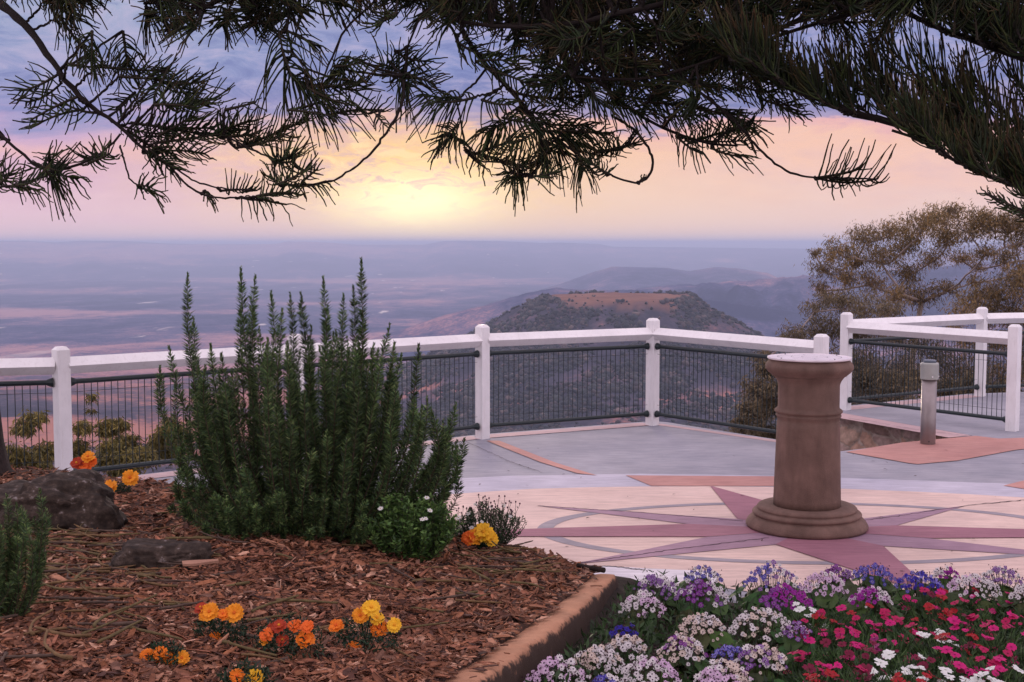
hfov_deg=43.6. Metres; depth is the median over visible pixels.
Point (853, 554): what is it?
compass star
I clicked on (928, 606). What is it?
dianthus plant
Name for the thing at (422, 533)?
leafy bush
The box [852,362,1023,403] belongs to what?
gum tree
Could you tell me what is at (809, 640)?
dianthus plant
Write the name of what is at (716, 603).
cineraria plant
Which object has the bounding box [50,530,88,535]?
fallen branchlet
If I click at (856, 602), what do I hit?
cineraria plant
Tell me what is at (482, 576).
fallen branchlet
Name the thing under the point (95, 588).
fallen branchlet
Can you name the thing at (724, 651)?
cineraria plant
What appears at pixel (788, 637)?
cineraria plant
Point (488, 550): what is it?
fallen branchlet
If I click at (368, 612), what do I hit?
marigold plant
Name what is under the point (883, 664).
dianthus plant
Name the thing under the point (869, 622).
dianthus plant
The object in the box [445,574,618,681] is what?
garden kerb
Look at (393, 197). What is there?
sky
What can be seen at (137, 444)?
valley bushland
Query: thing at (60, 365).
lookout railing
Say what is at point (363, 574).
fallen branchlet
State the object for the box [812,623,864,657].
dianthus plant
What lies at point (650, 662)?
cineraria plant
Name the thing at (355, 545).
fallen branchlet
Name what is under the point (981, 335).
walkway railing
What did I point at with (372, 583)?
fallen branchlet
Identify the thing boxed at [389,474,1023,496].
plaza apron
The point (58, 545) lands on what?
fallen branchlet
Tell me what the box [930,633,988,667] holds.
dianthus plant
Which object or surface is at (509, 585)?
fallen branchlet
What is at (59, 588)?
fallen branchlet
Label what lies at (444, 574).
fallen branchlet
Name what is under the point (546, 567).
fallen branchlet
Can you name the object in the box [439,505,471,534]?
leafy bush
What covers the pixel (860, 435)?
retaining wall
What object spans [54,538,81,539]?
fallen branchlet
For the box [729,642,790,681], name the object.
cineraria plant
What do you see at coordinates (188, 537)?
fallen branchlet
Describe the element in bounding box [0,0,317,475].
norfolk pine
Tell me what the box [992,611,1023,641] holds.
dianthus plant
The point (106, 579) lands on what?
fallen branchlet
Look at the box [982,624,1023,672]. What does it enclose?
dianthus plant
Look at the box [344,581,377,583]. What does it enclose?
fallen branchlet
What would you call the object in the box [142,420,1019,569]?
joint line
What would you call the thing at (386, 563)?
fallen branchlet
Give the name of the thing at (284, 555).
fallen branchlet
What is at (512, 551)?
fallen branchlet
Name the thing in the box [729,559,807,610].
cineraria plant
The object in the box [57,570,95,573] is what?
fallen branchlet
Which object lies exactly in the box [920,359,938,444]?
bollard
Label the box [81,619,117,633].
fallen branchlet
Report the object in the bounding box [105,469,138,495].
marigold plant
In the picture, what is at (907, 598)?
dianthus plant
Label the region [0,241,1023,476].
valley terrain
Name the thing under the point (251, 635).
fallen branchlet
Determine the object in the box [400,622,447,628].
fallen branchlet
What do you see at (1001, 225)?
gum tree
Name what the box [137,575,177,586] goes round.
fallen branchlet
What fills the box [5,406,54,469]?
gum sapling
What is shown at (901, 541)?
compass star points
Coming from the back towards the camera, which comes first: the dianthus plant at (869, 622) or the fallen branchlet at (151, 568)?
the dianthus plant at (869, 622)
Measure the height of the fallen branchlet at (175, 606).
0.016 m
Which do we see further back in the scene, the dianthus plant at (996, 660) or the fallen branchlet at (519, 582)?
the fallen branchlet at (519, 582)
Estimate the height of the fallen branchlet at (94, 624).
0.013 m
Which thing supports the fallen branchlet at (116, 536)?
on the bark mulch
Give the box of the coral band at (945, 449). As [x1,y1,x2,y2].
[489,436,1023,488]
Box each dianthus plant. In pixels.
[770,649,823,680]
[770,661,831,681]
[783,601,827,638]
[790,631,843,669]
[790,668,850,681]
[794,615,834,648]
[801,607,851,641]
[803,661,866,681]
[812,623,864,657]
[812,638,868,680]
[828,602,878,640]
[833,627,891,660]
[834,640,898,678]
[838,663,898,681]
[852,615,901,650]
[856,656,924,681]
[857,636,909,680]
[865,608,915,649]
[870,628,924,666]
[878,649,933,680]
[883,669,945,681]
[886,622,939,660]
[897,587,945,621]
[903,602,953,638]
[905,631,962,664]
[905,654,964,680]
[908,666,965,681]
[919,620,968,651]
[920,594,969,632]
[929,635,981,679]
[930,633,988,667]
[934,587,978,614]
[934,613,984,655]
[938,653,1003,681]
[949,597,995,629]
[957,613,1004,646]
[958,628,1012,664]
[959,670,1013,681]
[960,646,1019,679]
[961,657,1023,681]
[965,589,1011,624]
[974,622,1023,658]
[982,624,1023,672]
[984,591,1022,627]
[985,664,1023,681]
[987,641,1023,679]
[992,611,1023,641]
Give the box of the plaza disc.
[418,486,1023,601]
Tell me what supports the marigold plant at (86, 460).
on the bark mulch
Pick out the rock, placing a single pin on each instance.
(145, 552)
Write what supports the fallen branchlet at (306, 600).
on the bark mulch
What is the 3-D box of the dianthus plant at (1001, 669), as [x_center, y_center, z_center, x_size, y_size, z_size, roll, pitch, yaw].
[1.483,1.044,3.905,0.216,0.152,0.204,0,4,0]
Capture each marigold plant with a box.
[70,451,96,468]
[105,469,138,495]
[138,639,189,666]
[187,602,250,644]
[215,656,278,681]
[250,610,329,659]
[328,600,404,653]
[461,523,498,551]
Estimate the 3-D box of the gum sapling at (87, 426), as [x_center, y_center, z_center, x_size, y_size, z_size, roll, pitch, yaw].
[-5.145,2.747,15.752,0.981,4.259,0.781,0,4,0]
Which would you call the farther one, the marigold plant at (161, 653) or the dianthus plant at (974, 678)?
the dianthus plant at (974, 678)
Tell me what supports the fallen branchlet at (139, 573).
on the bark mulch
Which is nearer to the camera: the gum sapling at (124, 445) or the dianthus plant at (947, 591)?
the dianthus plant at (947, 591)
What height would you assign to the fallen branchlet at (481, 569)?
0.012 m
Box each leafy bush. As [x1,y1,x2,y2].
[366,492,464,562]
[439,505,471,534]
[455,494,526,545]
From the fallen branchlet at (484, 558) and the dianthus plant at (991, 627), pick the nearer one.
the dianthus plant at (991, 627)
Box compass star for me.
[496,486,1023,588]
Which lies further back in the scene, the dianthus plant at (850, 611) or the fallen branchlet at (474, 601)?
the dianthus plant at (850, 611)
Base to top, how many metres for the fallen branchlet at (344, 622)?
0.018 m
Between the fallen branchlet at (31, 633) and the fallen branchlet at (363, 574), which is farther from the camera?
the fallen branchlet at (363, 574)
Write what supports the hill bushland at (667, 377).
on the valley terrain
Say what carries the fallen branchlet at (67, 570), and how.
on the bark mulch
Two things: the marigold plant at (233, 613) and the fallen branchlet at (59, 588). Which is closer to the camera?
the marigold plant at (233, 613)
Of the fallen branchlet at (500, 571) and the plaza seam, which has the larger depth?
the plaza seam
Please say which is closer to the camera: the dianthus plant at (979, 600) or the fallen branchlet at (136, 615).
the fallen branchlet at (136, 615)
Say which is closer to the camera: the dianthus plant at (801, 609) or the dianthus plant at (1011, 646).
the dianthus plant at (1011, 646)
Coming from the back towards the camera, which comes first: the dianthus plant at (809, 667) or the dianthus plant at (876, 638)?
the dianthus plant at (876, 638)
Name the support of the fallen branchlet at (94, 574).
on the bark mulch
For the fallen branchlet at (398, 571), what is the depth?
4.75 m
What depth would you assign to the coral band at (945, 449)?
12.13 m
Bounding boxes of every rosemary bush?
[0,487,51,619]
[152,257,468,547]
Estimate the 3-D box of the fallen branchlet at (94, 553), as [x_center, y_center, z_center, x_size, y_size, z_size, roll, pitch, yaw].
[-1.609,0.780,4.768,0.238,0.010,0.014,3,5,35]
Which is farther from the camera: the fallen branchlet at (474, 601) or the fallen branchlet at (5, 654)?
the fallen branchlet at (474, 601)
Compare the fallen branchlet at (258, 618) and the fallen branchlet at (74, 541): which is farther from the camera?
the fallen branchlet at (74, 541)
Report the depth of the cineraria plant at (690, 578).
5.55 m
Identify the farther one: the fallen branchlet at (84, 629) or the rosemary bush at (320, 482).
the rosemary bush at (320, 482)
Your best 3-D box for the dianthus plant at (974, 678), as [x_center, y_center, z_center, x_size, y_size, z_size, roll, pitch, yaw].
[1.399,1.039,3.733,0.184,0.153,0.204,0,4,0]
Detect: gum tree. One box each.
[725,359,777,438]
[745,285,966,404]
[793,198,1023,396]
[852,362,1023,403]
[937,258,1023,383]
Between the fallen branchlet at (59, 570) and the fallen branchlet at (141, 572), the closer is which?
the fallen branchlet at (59, 570)
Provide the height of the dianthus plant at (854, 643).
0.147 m
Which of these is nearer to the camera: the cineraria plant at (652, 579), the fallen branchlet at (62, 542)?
the fallen branchlet at (62, 542)
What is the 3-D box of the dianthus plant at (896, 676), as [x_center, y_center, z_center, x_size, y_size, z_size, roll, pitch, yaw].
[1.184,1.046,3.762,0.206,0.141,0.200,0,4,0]
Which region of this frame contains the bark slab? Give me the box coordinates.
[182,559,218,565]
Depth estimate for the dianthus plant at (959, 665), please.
3.91 m
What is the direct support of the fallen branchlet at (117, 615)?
on the bark mulch
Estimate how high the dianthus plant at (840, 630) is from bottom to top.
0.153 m
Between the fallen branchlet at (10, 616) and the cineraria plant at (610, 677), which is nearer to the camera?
the fallen branchlet at (10, 616)
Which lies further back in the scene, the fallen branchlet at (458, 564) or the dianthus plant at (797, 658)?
the fallen branchlet at (458, 564)
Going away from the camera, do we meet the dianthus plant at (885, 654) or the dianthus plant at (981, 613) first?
the dianthus plant at (885, 654)
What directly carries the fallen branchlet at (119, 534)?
on the bark mulch
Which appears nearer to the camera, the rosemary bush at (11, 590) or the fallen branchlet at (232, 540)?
the rosemary bush at (11, 590)
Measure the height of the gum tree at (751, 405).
5.662 m
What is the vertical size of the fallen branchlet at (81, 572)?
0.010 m
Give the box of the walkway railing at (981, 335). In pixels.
[840,307,1023,431]
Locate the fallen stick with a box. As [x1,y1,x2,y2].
[576,563,605,572]
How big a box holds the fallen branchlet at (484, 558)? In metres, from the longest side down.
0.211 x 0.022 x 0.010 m
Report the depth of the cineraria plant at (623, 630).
4.30 m
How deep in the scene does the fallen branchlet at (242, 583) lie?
4.16 m
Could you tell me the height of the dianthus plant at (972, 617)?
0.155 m
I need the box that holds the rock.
[107,538,213,571]
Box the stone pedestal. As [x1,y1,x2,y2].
[746,353,868,539]
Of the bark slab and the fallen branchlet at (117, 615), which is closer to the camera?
the fallen branchlet at (117, 615)
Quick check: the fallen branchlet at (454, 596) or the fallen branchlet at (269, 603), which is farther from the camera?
the fallen branchlet at (454, 596)
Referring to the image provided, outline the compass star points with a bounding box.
[545,506,1023,562]
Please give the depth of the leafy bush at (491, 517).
6.00 m
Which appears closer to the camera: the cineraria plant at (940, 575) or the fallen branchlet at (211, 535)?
the fallen branchlet at (211, 535)
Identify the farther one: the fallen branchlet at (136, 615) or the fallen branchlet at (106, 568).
the fallen branchlet at (106, 568)
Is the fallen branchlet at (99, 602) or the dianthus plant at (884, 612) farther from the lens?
the dianthus plant at (884, 612)
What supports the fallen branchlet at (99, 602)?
on the bark mulch
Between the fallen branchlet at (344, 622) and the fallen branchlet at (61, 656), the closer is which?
the fallen branchlet at (61, 656)
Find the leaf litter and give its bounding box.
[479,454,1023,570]
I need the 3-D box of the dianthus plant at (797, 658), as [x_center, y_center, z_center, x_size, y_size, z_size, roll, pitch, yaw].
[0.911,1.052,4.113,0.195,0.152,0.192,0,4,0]
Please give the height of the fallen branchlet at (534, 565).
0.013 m
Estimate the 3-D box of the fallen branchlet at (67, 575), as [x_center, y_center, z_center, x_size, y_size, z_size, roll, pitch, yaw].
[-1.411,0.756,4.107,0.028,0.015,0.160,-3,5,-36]
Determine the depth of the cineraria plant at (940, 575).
5.58 m
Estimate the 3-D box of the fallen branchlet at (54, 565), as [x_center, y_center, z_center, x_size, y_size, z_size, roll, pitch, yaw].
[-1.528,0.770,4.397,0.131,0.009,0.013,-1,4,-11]
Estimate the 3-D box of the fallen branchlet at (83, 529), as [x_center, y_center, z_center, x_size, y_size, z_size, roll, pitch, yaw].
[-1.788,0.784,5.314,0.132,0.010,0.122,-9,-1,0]
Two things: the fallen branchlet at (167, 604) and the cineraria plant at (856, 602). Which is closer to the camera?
the fallen branchlet at (167, 604)
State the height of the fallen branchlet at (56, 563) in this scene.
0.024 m
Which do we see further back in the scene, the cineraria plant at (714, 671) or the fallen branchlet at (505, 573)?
the fallen branchlet at (505, 573)
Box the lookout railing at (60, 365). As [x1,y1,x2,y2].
[0,318,828,471]
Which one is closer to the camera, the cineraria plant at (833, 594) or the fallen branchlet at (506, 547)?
the cineraria plant at (833, 594)
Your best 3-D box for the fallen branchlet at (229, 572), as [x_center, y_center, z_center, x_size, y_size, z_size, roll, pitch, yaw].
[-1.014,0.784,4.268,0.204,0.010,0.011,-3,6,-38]
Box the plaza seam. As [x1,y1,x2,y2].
[594,565,716,588]
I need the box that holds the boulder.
[0,469,127,534]
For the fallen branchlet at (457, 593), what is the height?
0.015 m
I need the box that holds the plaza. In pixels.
[118,392,1023,602]
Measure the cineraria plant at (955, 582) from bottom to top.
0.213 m
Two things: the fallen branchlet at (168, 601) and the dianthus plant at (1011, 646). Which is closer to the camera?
the fallen branchlet at (168, 601)
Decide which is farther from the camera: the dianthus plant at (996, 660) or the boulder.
the boulder
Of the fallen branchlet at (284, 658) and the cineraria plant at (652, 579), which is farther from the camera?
the cineraria plant at (652, 579)
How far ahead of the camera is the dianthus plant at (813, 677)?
3.76 m
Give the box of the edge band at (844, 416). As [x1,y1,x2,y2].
[120,395,978,479]
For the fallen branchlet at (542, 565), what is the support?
on the bark mulch
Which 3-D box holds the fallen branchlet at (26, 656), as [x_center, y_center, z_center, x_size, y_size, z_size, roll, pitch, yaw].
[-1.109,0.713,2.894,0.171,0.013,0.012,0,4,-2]
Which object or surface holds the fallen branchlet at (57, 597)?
on the bark mulch
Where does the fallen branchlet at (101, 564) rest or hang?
on the bark mulch
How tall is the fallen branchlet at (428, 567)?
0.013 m
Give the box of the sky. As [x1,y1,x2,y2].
[0,0,1023,248]
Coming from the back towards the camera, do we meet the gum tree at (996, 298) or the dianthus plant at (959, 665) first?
the gum tree at (996, 298)
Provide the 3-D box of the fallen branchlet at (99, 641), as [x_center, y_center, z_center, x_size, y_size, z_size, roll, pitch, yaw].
[-0.954,0.706,3.127,0.012,0.012,0.204,1,4,13]
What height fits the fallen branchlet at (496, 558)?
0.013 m
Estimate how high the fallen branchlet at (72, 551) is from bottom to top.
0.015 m
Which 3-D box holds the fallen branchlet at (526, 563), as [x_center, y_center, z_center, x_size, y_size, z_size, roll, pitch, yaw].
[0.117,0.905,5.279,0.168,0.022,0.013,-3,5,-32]
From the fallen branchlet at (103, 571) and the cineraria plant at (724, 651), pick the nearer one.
the cineraria plant at (724, 651)
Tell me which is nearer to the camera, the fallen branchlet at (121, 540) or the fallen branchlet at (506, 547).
the fallen branchlet at (121, 540)
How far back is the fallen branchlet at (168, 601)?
3.70 m
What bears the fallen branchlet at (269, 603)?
on the bark mulch
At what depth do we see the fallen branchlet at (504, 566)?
5.13 m
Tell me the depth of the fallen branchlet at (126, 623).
3.27 m
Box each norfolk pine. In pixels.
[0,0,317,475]
[131,0,1023,221]
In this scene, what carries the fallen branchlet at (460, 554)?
on the bark mulch
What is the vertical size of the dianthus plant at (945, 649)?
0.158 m
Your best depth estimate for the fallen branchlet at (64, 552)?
4.76 m
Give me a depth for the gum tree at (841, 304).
22.69 m
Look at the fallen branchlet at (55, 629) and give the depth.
3.19 m
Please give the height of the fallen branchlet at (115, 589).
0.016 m
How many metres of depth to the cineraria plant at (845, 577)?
5.57 m
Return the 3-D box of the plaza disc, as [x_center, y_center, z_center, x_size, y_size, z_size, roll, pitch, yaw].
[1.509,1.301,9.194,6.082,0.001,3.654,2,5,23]
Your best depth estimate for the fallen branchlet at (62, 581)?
3.96 m
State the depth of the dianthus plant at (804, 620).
4.65 m
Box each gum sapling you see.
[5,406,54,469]
[72,392,133,466]
[93,431,163,477]
[142,414,194,469]
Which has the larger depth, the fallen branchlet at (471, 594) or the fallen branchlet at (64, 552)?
the fallen branchlet at (64, 552)
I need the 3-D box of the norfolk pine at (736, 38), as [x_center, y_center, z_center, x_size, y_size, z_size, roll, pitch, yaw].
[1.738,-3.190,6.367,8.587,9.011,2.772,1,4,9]
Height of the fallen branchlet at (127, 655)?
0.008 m
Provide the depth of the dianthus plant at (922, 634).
4.33 m
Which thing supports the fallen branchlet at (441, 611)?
on the bark mulch
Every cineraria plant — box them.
[521,652,591,681]
[569,642,626,681]
[588,672,626,681]
[605,620,651,657]
[605,633,656,675]
[616,654,688,681]
[617,589,674,641]
[632,574,685,618]
[653,630,710,681]
[659,609,734,663]
[672,565,724,601]
[673,578,733,631]
[692,656,752,681]
[703,643,769,681]
[724,605,794,662]
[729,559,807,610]
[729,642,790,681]
[749,582,827,640]
[771,619,824,669]
[793,570,851,617]
[817,564,858,597]
[844,585,902,629]
[848,562,897,607]
[880,569,943,614]
[917,564,965,602]
[935,573,1001,624]
[968,564,1023,607]
[1001,582,1023,626]
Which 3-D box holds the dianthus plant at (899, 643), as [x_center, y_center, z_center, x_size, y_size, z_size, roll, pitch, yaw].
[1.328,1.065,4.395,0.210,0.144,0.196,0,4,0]
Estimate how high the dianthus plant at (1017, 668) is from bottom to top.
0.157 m
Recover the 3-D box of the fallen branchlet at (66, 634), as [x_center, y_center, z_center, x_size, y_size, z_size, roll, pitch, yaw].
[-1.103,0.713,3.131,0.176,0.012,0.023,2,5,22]
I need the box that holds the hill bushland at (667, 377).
[285,289,876,444]
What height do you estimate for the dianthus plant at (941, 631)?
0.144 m
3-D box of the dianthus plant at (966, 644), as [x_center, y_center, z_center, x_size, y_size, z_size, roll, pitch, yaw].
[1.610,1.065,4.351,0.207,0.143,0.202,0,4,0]
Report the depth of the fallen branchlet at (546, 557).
5.58 m
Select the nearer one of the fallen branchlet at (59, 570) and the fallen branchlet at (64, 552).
the fallen branchlet at (59, 570)
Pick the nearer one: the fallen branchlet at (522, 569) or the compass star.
the fallen branchlet at (522, 569)
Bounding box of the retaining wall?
[840,418,955,450]
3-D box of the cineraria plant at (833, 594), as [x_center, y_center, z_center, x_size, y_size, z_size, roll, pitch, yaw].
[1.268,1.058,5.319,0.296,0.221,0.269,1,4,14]
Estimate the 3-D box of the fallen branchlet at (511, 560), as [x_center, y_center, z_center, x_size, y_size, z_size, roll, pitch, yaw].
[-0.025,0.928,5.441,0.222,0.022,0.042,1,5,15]
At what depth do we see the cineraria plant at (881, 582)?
5.59 m
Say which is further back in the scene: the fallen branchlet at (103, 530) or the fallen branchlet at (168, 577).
the fallen branchlet at (103, 530)
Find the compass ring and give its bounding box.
[538,503,1023,563]
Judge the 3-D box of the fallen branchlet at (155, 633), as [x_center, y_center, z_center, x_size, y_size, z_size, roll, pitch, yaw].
[-0.879,0.720,3.151,0.202,0.010,0.012,3,5,34]
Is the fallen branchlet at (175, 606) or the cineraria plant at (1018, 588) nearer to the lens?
the fallen branchlet at (175, 606)
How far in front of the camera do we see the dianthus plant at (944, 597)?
5.01 m
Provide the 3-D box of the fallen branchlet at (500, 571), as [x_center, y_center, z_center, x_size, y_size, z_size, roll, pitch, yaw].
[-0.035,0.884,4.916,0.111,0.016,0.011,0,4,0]
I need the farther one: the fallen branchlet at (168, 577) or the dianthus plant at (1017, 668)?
the fallen branchlet at (168, 577)
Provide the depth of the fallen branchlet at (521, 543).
5.88 m
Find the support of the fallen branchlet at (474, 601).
on the bark mulch
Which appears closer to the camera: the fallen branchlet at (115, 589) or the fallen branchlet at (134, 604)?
the fallen branchlet at (134, 604)
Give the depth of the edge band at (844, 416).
13.86 m
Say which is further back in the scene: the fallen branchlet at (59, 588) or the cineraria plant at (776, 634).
the cineraria plant at (776, 634)
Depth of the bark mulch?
3.97 m
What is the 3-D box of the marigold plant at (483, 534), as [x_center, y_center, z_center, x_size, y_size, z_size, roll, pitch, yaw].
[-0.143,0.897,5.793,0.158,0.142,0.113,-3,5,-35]
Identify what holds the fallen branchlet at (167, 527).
on the bark mulch
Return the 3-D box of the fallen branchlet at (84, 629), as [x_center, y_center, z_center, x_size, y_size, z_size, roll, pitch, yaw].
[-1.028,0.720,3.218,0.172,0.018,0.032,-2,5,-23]
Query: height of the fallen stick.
0.026 m
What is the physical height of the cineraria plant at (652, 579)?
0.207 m
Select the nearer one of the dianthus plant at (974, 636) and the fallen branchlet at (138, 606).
the fallen branchlet at (138, 606)
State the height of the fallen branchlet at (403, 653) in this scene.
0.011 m
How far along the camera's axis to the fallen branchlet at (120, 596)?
3.78 m
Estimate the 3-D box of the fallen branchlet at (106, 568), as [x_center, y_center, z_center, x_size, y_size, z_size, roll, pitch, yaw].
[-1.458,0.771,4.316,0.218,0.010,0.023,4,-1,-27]
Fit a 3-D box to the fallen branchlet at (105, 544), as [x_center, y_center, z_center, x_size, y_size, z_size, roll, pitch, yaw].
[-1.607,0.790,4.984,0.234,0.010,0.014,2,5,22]
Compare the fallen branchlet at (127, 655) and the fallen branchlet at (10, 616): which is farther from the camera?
the fallen branchlet at (10, 616)
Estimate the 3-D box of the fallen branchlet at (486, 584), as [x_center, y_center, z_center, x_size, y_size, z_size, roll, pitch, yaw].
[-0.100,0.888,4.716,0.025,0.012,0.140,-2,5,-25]
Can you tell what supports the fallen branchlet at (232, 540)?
on the bark mulch
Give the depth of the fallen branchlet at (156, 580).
4.06 m
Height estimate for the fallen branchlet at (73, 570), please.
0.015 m
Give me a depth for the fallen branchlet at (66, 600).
3.66 m
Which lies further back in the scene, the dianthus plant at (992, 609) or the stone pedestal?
the stone pedestal
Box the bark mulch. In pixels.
[0,465,602,681]
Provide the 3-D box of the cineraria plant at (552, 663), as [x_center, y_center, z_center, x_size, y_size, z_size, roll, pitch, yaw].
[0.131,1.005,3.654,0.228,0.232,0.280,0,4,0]
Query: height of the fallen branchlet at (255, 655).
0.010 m
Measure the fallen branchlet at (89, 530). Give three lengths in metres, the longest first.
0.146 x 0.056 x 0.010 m
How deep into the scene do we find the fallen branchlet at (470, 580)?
4.70 m
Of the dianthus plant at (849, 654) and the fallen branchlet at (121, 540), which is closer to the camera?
the dianthus plant at (849, 654)
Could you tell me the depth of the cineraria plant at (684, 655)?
3.99 m
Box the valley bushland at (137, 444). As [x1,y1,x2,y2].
[25,442,260,475]
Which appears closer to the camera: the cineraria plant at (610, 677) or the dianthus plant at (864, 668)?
the cineraria plant at (610, 677)
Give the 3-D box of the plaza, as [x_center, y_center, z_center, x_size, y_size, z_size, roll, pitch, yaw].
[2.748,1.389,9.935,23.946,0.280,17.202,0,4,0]
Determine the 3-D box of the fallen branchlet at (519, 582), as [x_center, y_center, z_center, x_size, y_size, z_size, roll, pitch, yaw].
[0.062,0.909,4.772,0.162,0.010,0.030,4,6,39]
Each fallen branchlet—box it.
[0,614,17,618]
[0,652,7,660]
[0,653,59,658]
[22,568,82,574]
[23,626,75,634]
[29,609,53,635]
[31,599,68,603]
[35,626,91,637]
[37,595,68,598]
[42,583,90,590]
[43,629,72,659]
[44,577,101,585]
[45,562,67,565]
[47,563,86,566]
[48,544,68,546]
[48,568,97,570]
[49,541,77,543]
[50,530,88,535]
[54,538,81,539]
[54,550,73,556]
[56,567,112,571]
[57,550,88,552]
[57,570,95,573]
[59,597,119,599]
[61,545,100,555]
[62,540,90,547]
[62,609,107,611]
[63,533,118,537]
[66,564,84,578]
[66,572,83,581]
[67,624,137,630]
[69,528,105,532]
[73,528,92,530]
[73,567,109,572]
[73,587,123,590]
[74,566,89,578]
[75,540,121,546]
[77,620,142,625]
[80,583,133,597]
[80,587,129,589]
[81,573,107,575]
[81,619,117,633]
[82,600,128,604]
[85,653,132,659]
[87,539,122,545]
[89,529,114,531]
[92,606,127,627]
[94,533,139,536]
[97,551,108,566]
[97,619,143,643]
[100,577,118,582]
[106,544,122,548]
[111,567,128,570]
[114,613,131,620]
[115,605,161,608]
[116,572,161,576]
[116,594,156,614]
[123,612,153,620]
[125,568,154,575]
[125,571,157,574]
[129,567,178,570]
[129,626,182,639]
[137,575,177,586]
[137,579,192,582]
[140,573,171,578]
[144,600,177,605]
[153,524,184,529]
[155,600,225,605]
[158,562,181,564]
[159,600,202,609]
[165,537,212,538]
[186,570,236,579]
[199,531,230,539]
[208,581,249,589]
[217,533,247,542]
[222,639,276,655]
[231,617,270,628]
[241,653,284,662]
[242,633,297,645]
[247,612,296,621]
[251,595,298,612]
[266,656,287,661]
[275,553,292,559]
[276,598,337,603]
[314,620,351,629]
[332,573,365,576]
[341,544,370,546]
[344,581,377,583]
[369,562,402,563]
[371,582,401,589]
[387,564,416,582]
[393,647,415,658]
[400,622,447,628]
[407,566,443,567]
[411,607,443,612]
[412,579,450,582]
[419,593,466,600]
[429,590,477,594]
[439,573,467,578]
[448,547,472,556]
[453,586,479,595]
[455,579,498,586]
[455,599,501,602]
[456,563,481,571]
[457,545,491,562]
[458,567,505,572]
[465,566,489,580]
[467,565,517,567]
[474,548,500,550]
[479,576,494,586]
[482,554,530,562]
[487,556,525,559]
[488,569,516,572]
[491,541,521,553]
[492,572,514,573]
[500,582,519,589]
[504,546,537,549]
[510,581,543,588]
[511,540,532,546]
[513,568,560,571]
[517,562,575,573]
[519,565,551,567]
[522,555,556,564]
[527,562,560,568]
[534,553,556,559]
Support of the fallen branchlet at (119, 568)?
on the bark mulch
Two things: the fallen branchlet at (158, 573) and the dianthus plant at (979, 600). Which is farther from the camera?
the dianthus plant at (979, 600)
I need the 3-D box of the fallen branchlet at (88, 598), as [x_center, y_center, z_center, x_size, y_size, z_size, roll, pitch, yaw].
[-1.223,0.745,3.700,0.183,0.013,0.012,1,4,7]
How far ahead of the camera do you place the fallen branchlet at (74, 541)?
5.06 m
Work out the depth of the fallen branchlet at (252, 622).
3.49 m

